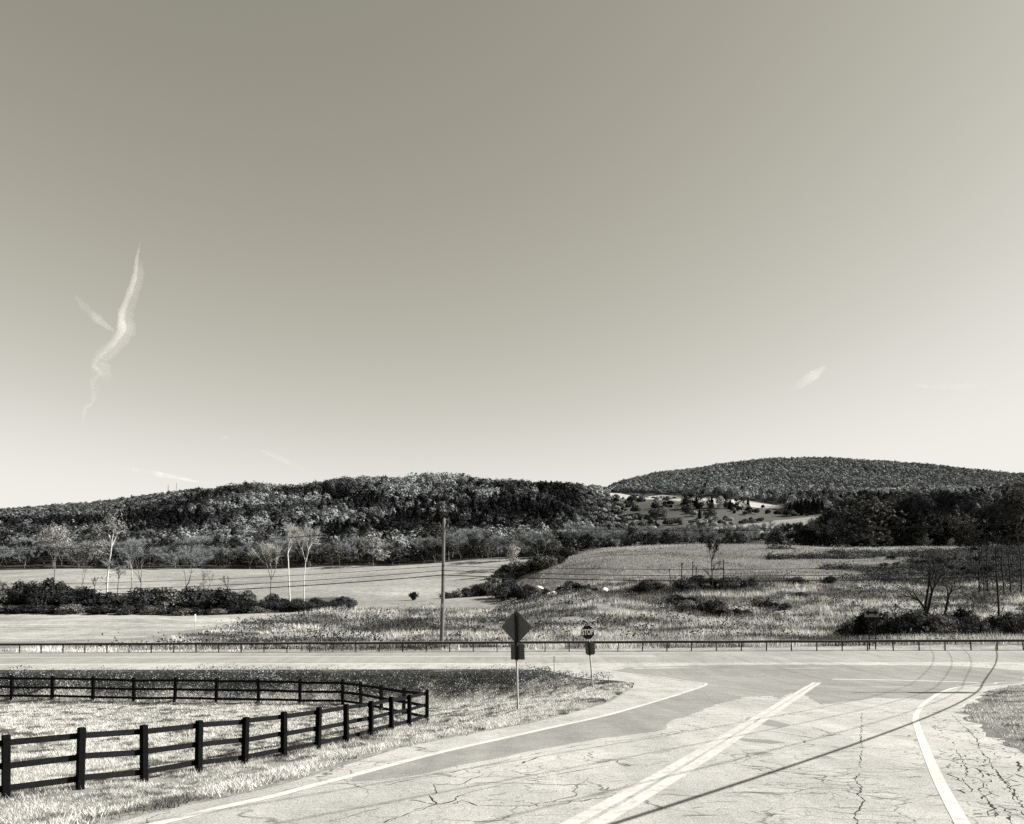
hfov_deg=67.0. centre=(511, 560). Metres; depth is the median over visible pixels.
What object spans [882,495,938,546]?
leafy tree
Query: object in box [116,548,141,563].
bare tree
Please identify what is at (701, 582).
bush
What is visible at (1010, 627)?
bush
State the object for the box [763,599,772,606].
bush
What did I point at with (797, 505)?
conifer tree
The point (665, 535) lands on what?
leafy tree
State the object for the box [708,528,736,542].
bare tree
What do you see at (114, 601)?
bush
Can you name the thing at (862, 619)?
bush
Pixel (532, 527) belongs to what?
overhead wire
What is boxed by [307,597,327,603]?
bush
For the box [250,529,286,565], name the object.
leafy tree
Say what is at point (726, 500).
leafy tree
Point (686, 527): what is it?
bare tree
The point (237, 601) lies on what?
bush
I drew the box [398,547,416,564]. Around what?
bare tree
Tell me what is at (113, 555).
leafy tree
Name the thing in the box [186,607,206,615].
bush
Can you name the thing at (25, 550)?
bare tree
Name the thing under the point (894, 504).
leafy tree
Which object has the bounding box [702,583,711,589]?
bush
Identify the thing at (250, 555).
bare tree
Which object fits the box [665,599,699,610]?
bush
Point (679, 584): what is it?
bush
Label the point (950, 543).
leafy tree
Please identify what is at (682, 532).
bare tree
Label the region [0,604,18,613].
bush
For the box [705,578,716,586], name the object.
bush
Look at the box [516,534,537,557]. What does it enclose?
leafy tree
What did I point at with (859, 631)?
bush
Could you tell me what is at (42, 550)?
bare tree
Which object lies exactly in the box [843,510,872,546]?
leafy tree
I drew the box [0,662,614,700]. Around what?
bank weeds
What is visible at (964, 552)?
field weeds
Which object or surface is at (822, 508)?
conifer tree
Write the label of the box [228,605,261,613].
bush
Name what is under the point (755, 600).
bush
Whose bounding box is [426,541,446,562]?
bare tree
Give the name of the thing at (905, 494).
leafy tree
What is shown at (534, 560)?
bush
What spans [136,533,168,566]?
leafy tree
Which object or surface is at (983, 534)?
leafy tree
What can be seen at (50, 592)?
bush
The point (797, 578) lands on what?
bush
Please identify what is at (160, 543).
bare tree
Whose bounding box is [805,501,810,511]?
conifer tree
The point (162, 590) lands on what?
bush
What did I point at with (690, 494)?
leafy tree
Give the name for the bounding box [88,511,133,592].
birch tree
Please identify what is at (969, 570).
bush
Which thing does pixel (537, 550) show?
leafy tree
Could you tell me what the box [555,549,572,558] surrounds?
bush
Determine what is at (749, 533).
bare tree
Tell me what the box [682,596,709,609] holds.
bush
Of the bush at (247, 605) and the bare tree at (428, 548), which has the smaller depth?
the bush at (247, 605)
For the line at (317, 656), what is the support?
on the road at (692, 657)
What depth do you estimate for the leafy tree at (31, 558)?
365.37 m
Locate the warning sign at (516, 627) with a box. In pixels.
[502,610,531,708]
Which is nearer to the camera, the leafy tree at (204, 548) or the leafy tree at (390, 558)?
the leafy tree at (204, 548)
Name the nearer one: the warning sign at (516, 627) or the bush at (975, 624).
the warning sign at (516, 627)
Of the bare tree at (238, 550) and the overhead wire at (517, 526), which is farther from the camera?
the bare tree at (238, 550)
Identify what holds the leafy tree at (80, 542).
on the ground at (376, 591)
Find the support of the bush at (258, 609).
on the ground at (376, 591)
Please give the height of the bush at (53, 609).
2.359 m
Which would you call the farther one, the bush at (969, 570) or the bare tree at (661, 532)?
the bare tree at (661, 532)
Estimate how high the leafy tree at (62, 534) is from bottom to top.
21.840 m
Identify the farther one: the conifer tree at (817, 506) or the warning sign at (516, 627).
the conifer tree at (817, 506)
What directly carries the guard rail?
on the ground at (376, 591)
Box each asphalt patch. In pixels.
[350,665,1023,781]
[728,737,783,743]
[745,717,788,726]
[750,751,772,754]
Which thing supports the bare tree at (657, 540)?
on the ground at (376, 591)
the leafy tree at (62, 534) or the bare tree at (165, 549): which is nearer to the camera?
the leafy tree at (62, 534)
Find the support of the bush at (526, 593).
on the ground at (376, 591)
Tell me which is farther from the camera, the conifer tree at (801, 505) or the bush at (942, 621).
the conifer tree at (801, 505)
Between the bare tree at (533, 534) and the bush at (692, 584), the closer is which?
the bush at (692, 584)
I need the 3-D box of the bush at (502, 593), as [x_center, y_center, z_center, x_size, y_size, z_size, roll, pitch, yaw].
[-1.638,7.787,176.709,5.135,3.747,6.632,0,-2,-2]
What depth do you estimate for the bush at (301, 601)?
165.39 m
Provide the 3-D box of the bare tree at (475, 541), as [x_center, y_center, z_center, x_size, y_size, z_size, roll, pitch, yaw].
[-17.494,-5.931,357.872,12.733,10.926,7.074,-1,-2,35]
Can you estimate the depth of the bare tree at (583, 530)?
336.86 m
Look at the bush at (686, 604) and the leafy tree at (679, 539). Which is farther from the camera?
the leafy tree at (679, 539)
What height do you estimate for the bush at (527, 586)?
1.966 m
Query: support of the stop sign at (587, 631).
on the ground at (376, 591)
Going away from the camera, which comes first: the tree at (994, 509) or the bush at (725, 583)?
the bush at (725, 583)
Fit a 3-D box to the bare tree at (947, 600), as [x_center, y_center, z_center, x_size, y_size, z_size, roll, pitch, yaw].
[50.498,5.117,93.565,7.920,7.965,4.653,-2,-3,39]
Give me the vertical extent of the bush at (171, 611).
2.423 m
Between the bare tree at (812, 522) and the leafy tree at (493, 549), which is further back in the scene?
the leafy tree at (493, 549)
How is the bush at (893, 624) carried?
on the ground at (376, 591)
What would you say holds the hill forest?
on the ground at (376, 591)
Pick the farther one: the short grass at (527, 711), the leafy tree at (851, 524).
the leafy tree at (851, 524)
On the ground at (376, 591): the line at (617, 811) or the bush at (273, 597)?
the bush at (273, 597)
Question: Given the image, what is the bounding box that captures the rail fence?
[0,675,428,800]
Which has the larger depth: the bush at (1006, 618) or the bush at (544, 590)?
the bush at (544, 590)
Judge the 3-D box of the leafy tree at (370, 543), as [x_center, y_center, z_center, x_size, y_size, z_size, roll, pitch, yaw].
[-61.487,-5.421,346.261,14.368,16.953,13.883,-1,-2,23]
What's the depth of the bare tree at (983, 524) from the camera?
296.35 m
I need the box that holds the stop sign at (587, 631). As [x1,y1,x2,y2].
[581,625,594,687]
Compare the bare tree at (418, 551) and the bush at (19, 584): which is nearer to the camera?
the bush at (19, 584)
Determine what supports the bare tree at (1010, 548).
on the ground at (376, 591)
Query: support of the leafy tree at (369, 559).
on the ground at (376, 591)
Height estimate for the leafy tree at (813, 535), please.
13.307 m
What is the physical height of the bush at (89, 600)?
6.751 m
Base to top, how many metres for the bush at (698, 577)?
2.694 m
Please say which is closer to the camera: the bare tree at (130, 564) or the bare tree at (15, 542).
the bare tree at (130, 564)
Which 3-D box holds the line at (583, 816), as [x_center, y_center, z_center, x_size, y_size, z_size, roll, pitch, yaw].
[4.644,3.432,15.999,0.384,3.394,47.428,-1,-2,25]
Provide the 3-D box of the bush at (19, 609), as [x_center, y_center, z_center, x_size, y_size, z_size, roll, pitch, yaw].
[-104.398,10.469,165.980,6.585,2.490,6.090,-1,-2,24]
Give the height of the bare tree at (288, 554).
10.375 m
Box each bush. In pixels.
[0,582,18,606]
[0,587,24,605]
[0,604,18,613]
[1,579,28,589]
[10,604,40,613]
[15,581,54,606]
[26,604,55,613]
[27,580,42,588]
[38,577,68,604]
[42,587,58,605]
[45,603,86,614]
[47,605,62,613]
[48,590,84,606]
[53,581,68,592]
[72,586,110,606]
[79,606,95,612]
[82,606,110,614]
[96,591,126,605]
[96,597,124,606]
[102,604,138,614]
[104,604,115,612]
[118,587,154,613]
[129,601,149,613]
[135,605,165,614]
[147,604,171,614]
[151,608,198,615]
[153,587,186,611]
[155,588,175,612]
[165,607,187,615]
[179,585,210,610]
[179,587,190,594]
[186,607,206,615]
[201,588,243,612]
[205,588,217,597]
[206,608,229,614]
[220,597,252,612]
[228,600,266,613]
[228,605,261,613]
[234,590,264,602]
[238,606,270,613]
[262,601,283,611]
[263,593,282,602]
[277,602,289,611]
[279,600,300,611]
[293,598,306,610]
[294,602,326,610]
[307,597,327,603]
[316,603,331,609]
[326,600,336,607]
[332,596,356,601]
[332,602,343,606]
[343,598,357,608]
[409,592,419,599]
[439,592,453,598]
[450,590,466,597]
[457,587,476,596]
[471,584,486,596]
[475,582,496,594]
[483,576,507,585]
[485,573,514,582]
[486,584,500,597]
[493,565,520,580]
[495,587,511,600]
[497,580,523,590]
[507,587,526,600]
[510,561,530,576]
[517,584,533,589]
[521,589,539,600]
[522,561,536,572]
[523,555,542,569]
[535,556,557,568]
[538,588,550,594]
[544,553,565,564]
[551,586,567,591]
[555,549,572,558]
[563,580,576,588]
[566,546,578,554]
[571,583,584,591]
[634,581,654,593]
[652,581,667,590]
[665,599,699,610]
[666,594,677,601]
[671,578,691,590]
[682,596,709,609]
[685,575,708,581]
[689,582,700,589]
[693,578,706,587]
[694,598,707,610]
[698,604,731,615]
[699,600,724,614]
[700,603,721,615]
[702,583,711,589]
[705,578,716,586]
[715,577,732,587]
[716,609,727,616]
[720,578,733,588]
[724,577,741,588]
[732,608,741,615]
[735,576,747,581]
[748,577,759,582]
[750,597,763,604]
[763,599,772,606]
[778,602,794,609]
[786,576,808,584]
[793,591,808,597]
[821,576,838,582]
[831,629,846,636]
[839,621,856,636]
[851,608,885,637]
[854,616,883,638]
[871,616,926,637]
[871,619,898,636]
[876,612,892,623]
[899,610,930,637]
[909,570,921,574]
[917,610,943,634]
[921,611,956,636]
[932,557,946,563]
[939,612,959,634]
[951,606,981,633]
[951,616,965,633]
[956,614,998,636]
[963,568,977,575]
[966,556,983,562]
[968,621,1023,637]
[980,565,994,572]
[981,614,1009,634]
[997,611,1015,635]
[1001,614,1019,635]
[1009,610,1023,636]
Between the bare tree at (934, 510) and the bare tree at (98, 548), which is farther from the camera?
the bare tree at (98, 548)
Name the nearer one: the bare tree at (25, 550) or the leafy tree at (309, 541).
the bare tree at (25, 550)
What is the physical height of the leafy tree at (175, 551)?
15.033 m
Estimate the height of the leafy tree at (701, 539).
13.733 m
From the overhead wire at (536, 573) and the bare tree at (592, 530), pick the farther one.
the bare tree at (592, 530)
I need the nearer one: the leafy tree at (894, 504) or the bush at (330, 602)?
the bush at (330, 602)
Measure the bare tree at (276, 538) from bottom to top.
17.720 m
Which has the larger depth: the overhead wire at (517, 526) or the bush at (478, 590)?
the bush at (478, 590)
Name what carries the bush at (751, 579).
on the ground at (376, 591)
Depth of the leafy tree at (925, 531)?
288.03 m
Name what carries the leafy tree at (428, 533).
on the ground at (376, 591)
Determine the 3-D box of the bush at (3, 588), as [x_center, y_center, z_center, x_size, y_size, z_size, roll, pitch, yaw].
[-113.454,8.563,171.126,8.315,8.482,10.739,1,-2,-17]
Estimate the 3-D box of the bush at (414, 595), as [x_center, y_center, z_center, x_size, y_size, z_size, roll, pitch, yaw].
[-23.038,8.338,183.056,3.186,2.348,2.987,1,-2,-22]
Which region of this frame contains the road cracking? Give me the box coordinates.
[330,709,1023,823]
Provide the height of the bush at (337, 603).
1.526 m
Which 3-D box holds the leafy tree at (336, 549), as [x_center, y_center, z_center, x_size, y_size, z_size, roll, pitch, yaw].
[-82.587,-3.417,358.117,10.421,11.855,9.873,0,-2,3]
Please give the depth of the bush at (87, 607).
167.04 m
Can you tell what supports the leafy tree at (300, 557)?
on the ground at (376, 591)
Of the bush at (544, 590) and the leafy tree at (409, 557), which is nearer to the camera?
the bush at (544, 590)
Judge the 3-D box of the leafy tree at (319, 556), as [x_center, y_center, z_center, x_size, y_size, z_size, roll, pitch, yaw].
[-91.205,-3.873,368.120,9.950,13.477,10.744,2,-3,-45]
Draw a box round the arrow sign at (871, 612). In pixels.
[864,608,878,649]
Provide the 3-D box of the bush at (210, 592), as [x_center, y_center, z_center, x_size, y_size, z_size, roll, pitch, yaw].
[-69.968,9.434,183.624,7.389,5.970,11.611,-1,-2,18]
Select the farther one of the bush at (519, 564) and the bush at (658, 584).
the bush at (519, 564)
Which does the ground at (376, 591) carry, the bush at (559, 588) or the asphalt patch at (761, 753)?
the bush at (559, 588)
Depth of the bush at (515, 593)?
171.72 m
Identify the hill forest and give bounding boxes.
[0,456,1023,558]
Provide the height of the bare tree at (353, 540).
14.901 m
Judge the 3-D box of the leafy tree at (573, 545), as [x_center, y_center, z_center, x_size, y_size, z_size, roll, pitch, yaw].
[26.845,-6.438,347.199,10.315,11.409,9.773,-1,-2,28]
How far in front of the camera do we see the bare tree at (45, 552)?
363.81 m
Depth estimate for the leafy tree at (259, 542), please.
376.03 m
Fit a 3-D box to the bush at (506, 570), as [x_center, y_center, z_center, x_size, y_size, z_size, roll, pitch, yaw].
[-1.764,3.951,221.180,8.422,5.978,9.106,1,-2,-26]
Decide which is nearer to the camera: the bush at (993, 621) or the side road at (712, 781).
the side road at (712, 781)
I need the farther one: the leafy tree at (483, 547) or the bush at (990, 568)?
the leafy tree at (483, 547)
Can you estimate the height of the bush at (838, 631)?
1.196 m
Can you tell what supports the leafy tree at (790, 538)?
on the ground at (376, 591)
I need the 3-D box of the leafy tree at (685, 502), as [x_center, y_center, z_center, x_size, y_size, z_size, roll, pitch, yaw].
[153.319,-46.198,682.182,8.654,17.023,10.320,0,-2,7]
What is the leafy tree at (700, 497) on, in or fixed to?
on the ground at (376, 591)
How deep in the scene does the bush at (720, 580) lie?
151.61 m
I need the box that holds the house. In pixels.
[632,518,649,525]
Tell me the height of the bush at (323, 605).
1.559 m
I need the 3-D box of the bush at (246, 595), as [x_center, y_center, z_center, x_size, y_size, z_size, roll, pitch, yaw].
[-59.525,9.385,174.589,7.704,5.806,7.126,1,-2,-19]
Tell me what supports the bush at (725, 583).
on the ground at (376, 591)
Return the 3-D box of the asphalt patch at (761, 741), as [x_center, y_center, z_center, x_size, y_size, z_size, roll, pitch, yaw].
[4.253,3.161,13.665,0.493,0.078,1.106,2,-3,-41]
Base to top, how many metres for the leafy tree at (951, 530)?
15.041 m
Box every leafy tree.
[0,541,13,566]
[21,553,37,565]
[36,520,73,577]
[56,539,114,585]
[72,533,94,564]
[77,531,112,565]
[103,538,120,560]
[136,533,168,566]
[167,536,193,565]
[190,544,212,564]
[203,532,227,565]
[210,541,237,567]
[225,536,244,565]
[228,541,247,565]
[245,535,271,564]
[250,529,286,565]
[278,533,302,564]
[286,535,316,567]
[295,540,316,565]
[313,539,327,565]
[321,541,343,565]
[323,536,336,563]
[350,538,370,564]
[358,534,380,564]
[359,531,389,566]
[380,544,397,563]
[401,549,415,560]
[411,532,429,561]
[414,522,451,560]
[434,526,462,559]
[458,536,480,559]
[472,539,490,557]
[475,529,501,557]
[498,535,522,560]
[506,544,520,563]
[508,530,525,554]
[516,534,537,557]
[523,541,535,558]
[529,532,541,556]
[538,533,558,555]
[541,533,561,555]
[562,536,583,552]
[594,522,616,548]
[620,527,643,546]
[638,527,655,544]
[648,501,661,519]
[660,531,671,543]
[661,507,669,518]
[662,533,677,544]
[668,528,686,544]
[680,493,687,505]
[681,499,690,517]
[685,492,694,507]
[691,523,713,543]
[695,494,703,505]
[705,502,716,517]
[714,496,723,510]
[716,524,733,543]
[722,495,729,506]
[725,531,748,543]
[737,497,745,507]
[767,527,785,544]
[784,530,801,544]
[796,529,815,545]
[800,525,822,545]
[817,510,841,546]
[828,509,867,546]
[837,494,906,547]
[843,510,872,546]
[859,499,911,546]
[879,499,921,545]
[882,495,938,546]
[884,507,914,546]
[889,488,940,546]
[905,492,943,541]
[917,533,931,546]
[923,511,948,546]
[934,515,960,545]
[941,516,974,546]
[947,538,954,546]
[950,517,982,546]
[962,515,997,547]
[966,528,992,547]
[986,480,1023,547]
[987,500,1023,546]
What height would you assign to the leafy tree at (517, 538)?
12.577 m
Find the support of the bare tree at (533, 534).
on the ground at (376, 591)
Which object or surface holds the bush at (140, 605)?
on the ground at (376, 591)
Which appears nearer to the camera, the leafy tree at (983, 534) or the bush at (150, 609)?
the bush at (150, 609)
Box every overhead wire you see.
[0,523,1023,549]
[0,575,1023,594]
[37,523,1008,547]
[41,564,1014,583]
[62,570,1022,589]
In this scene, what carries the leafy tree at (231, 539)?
on the ground at (376, 591)
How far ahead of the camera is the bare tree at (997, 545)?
149.82 m
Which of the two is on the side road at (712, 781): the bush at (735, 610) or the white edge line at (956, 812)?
the white edge line at (956, 812)
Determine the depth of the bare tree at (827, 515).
305.16 m
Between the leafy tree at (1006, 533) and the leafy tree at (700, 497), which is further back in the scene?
the leafy tree at (700, 497)
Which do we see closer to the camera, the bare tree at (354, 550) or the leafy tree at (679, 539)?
the leafy tree at (679, 539)
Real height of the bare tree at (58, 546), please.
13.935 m
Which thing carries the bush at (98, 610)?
on the ground at (376, 591)
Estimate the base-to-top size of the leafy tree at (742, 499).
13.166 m
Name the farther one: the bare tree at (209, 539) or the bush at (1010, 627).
the bare tree at (209, 539)
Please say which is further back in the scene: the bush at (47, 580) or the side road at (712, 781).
the bush at (47, 580)
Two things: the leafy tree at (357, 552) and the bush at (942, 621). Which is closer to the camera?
the bush at (942, 621)
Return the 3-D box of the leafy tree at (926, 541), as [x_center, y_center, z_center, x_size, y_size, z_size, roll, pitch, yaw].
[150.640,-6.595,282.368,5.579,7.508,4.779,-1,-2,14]
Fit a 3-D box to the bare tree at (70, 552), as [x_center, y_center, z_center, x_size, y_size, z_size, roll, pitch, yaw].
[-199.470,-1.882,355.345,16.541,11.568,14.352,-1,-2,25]
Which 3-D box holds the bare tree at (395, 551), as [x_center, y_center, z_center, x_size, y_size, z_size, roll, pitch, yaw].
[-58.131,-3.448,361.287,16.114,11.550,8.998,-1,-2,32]
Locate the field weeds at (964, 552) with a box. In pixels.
[88,540,1023,649]
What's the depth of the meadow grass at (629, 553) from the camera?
198.05 m
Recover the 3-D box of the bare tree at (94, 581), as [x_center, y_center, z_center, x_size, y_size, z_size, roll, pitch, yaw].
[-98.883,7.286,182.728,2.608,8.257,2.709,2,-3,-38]
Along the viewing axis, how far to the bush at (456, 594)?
191.85 m
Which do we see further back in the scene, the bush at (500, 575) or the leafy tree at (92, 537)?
the leafy tree at (92, 537)
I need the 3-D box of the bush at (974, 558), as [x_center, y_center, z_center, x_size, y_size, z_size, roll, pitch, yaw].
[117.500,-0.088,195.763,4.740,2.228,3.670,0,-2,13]
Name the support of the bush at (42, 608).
on the ground at (376, 591)
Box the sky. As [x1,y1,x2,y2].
[0,0,1023,508]
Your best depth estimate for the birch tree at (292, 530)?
176.38 m
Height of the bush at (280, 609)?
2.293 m
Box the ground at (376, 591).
[0,465,1023,823]
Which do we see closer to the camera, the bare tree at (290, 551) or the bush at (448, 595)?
the bush at (448, 595)
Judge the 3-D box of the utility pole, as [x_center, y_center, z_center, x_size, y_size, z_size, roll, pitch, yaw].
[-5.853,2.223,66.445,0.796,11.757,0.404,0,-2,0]
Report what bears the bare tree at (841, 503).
on the ground at (376, 591)
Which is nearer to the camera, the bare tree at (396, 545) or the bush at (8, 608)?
the bush at (8, 608)
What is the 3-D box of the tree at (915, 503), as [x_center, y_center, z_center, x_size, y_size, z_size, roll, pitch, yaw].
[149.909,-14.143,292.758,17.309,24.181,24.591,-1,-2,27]
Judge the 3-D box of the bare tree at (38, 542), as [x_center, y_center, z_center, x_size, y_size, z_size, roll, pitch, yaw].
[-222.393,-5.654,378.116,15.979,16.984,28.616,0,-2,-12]
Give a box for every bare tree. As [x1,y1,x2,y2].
[0,545,15,564]
[12,537,34,563]
[13,546,38,568]
[14,539,37,565]
[28,544,53,563]
[30,544,47,567]
[30,545,61,566]
[34,536,72,561]
[51,541,75,567]
[57,545,84,568]
[76,540,114,568]
[83,540,116,568]
[90,575,99,587]
[103,537,162,587]
[114,535,141,565]
[114,541,134,566]
[114,569,126,592]
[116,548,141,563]
[124,537,164,567]
[128,558,133,589]
[140,540,159,567]
[144,537,174,560]
[149,549,168,564]
[157,539,196,567]
[158,545,214,585]
[173,537,210,566]
[190,535,224,565]
[198,567,213,589]
[206,544,233,564]
[228,541,249,567]
[232,542,266,568]
[246,553,265,567]
[249,541,283,592]
[262,543,294,567]
[263,532,298,557]
[268,539,305,567]
[278,548,303,564]
[287,539,324,566]
[323,539,350,563]
[329,534,369,564]
[340,545,365,561]
[344,535,367,561]
[354,543,375,558]
[364,546,389,564]
[377,542,403,564]
[378,543,398,561]
[385,542,408,565]
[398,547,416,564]
[400,536,434,563]
[409,542,429,563]
[416,536,441,557]
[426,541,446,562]
[445,539,467,558]
[446,530,467,560]
[461,527,489,543]
[464,538,485,558]
[476,533,499,554]
[486,534,522,560]
[509,530,555,556]
[545,532,563,547]
[556,531,584,547]
[557,522,596,552]
[575,533,595,550]
[584,533,606,548]
[585,525,619,547]
[593,532,628,546]
[609,526,629,544]
[629,524,656,541]
[636,531,656,544]
[639,526,663,542]
[652,528,675,538]
[662,523,695,543]
[672,528,697,543]
[687,526,724,539]
[705,540,722,588]
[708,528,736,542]
[712,523,744,543]
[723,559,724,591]
[724,531,752,543]
[731,519,783,543]
[731,526,760,543]
[761,531,784,540]
[778,523,800,544]
[781,522,808,540]
[801,516,841,546]
[814,507,842,544]
[832,489,889,541]
[847,495,896,543]
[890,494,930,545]
[895,570,962,613]
[907,494,944,544]
[913,488,979,545]
[918,548,954,614]
[922,502,958,544]
[954,507,1007,542]
[971,538,986,592]
[975,550,987,594]
[977,537,991,591]
[977,555,1008,616]
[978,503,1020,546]
[978,507,1009,546]
[990,534,1006,590]
[993,539,1013,593]
[1001,535,1019,590]
[1013,530,1023,592]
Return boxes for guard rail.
[0,639,1023,652]
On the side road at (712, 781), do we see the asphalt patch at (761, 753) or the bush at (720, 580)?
the asphalt patch at (761, 753)
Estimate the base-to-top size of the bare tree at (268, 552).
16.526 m
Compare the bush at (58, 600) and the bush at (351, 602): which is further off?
the bush at (58, 600)
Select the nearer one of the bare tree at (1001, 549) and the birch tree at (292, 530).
the bare tree at (1001, 549)
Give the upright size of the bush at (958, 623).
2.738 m
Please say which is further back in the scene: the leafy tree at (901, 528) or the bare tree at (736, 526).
the bare tree at (736, 526)
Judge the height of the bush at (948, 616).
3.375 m
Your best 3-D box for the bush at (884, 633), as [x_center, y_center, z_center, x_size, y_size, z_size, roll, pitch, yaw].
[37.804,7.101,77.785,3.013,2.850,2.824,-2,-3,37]
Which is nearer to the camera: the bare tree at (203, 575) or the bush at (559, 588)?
the bush at (559, 588)
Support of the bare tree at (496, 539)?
on the ground at (376, 591)
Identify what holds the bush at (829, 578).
on the ground at (376, 591)
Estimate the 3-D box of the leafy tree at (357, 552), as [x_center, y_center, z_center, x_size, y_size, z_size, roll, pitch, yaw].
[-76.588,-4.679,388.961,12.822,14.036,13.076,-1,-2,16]
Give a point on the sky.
(603, 243)
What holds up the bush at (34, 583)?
on the ground at (376, 591)
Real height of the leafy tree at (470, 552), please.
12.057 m
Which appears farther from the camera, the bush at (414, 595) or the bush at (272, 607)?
the bush at (414, 595)
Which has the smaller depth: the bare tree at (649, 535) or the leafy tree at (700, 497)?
the bare tree at (649, 535)
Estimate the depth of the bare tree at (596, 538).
340.35 m
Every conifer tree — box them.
[794,499,799,512]
[797,498,805,513]
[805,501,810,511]
[809,497,817,514]
[815,498,822,513]
[820,500,826,513]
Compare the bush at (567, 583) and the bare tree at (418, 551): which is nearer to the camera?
the bush at (567, 583)
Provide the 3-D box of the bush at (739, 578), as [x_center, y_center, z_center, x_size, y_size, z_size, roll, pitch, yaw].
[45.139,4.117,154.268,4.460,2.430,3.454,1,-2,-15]
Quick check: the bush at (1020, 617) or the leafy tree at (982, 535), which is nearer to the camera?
the bush at (1020, 617)
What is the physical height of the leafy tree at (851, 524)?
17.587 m
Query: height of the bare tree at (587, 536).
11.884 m
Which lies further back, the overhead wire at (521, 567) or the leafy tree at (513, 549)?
the leafy tree at (513, 549)
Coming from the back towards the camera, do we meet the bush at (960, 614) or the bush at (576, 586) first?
the bush at (576, 586)
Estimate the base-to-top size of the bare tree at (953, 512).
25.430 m
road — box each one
[0,651,1023,663]
[0,662,1023,823]
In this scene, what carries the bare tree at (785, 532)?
on the ground at (376, 591)
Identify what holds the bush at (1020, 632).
on the ground at (376, 591)
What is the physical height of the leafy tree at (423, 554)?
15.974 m
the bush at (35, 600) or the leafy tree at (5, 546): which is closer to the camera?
the bush at (35, 600)
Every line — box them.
[78,656,601,657]
[148,663,707,823]
[157,651,962,653]
[219,655,653,656]
[560,682,815,823]
[587,682,820,823]
[842,679,978,682]
[912,682,1001,823]
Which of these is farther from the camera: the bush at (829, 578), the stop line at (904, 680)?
the bush at (829, 578)
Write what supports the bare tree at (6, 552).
on the ground at (376, 591)
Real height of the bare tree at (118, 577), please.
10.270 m
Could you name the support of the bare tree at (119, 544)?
on the ground at (376, 591)
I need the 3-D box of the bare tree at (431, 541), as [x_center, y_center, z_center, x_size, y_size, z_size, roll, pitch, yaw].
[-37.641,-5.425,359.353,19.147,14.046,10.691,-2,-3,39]
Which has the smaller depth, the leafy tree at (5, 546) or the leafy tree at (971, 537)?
the leafy tree at (971, 537)
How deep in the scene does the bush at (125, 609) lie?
162.85 m
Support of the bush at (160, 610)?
on the ground at (376, 591)
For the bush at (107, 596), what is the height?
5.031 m
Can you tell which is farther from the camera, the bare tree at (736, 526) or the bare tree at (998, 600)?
the bare tree at (736, 526)
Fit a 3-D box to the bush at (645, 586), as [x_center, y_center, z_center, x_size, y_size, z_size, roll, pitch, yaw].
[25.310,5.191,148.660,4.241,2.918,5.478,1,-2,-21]
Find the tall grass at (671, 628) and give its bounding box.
[1,573,1023,651]
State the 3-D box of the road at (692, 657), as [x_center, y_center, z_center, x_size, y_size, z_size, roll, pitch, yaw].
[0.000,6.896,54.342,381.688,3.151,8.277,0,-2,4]
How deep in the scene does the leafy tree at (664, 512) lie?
587.03 m
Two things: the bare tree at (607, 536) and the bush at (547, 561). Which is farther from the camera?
the bare tree at (607, 536)
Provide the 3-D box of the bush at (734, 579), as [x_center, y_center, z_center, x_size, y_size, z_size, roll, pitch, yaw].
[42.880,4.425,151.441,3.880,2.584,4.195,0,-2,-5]
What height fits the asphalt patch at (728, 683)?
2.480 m
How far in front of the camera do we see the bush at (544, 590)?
167.88 m
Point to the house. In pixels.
(635, 522)
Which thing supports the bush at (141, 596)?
on the ground at (376, 591)
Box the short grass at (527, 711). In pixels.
[0,677,1023,823]
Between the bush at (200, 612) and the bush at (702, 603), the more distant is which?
the bush at (200, 612)
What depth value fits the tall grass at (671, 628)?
110.68 m
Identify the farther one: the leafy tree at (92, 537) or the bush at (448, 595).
the leafy tree at (92, 537)
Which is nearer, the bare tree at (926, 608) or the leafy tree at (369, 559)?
the bare tree at (926, 608)
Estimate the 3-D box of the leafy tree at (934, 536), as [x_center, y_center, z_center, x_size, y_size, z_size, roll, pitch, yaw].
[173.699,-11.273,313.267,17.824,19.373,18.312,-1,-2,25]
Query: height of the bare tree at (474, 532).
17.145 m
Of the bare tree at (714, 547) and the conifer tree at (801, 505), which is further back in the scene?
the conifer tree at (801, 505)
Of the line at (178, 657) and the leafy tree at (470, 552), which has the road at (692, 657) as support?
the line at (178, 657)
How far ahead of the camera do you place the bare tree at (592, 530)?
329.66 m
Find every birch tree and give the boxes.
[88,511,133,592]
[285,522,303,600]
[291,522,320,600]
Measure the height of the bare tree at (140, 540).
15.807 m
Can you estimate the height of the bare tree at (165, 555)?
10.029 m
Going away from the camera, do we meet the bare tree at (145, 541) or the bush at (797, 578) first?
the bush at (797, 578)
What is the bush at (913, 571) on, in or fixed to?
on the ground at (376, 591)
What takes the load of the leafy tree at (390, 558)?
on the ground at (376, 591)
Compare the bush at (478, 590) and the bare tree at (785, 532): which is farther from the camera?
the bare tree at (785, 532)
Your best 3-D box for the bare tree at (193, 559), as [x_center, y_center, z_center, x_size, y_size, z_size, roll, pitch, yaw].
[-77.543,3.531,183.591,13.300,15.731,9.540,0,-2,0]
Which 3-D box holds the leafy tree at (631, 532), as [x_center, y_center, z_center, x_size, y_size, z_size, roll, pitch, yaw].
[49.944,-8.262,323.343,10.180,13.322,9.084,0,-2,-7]
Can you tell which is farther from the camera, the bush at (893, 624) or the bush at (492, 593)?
the bush at (492, 593)
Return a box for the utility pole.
[439,518,448,647]
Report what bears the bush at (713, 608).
on the ground at (376, 591)
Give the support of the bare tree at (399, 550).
on the ground at (376, 591)
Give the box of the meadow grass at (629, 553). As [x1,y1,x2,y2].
[528,543,1023,606]

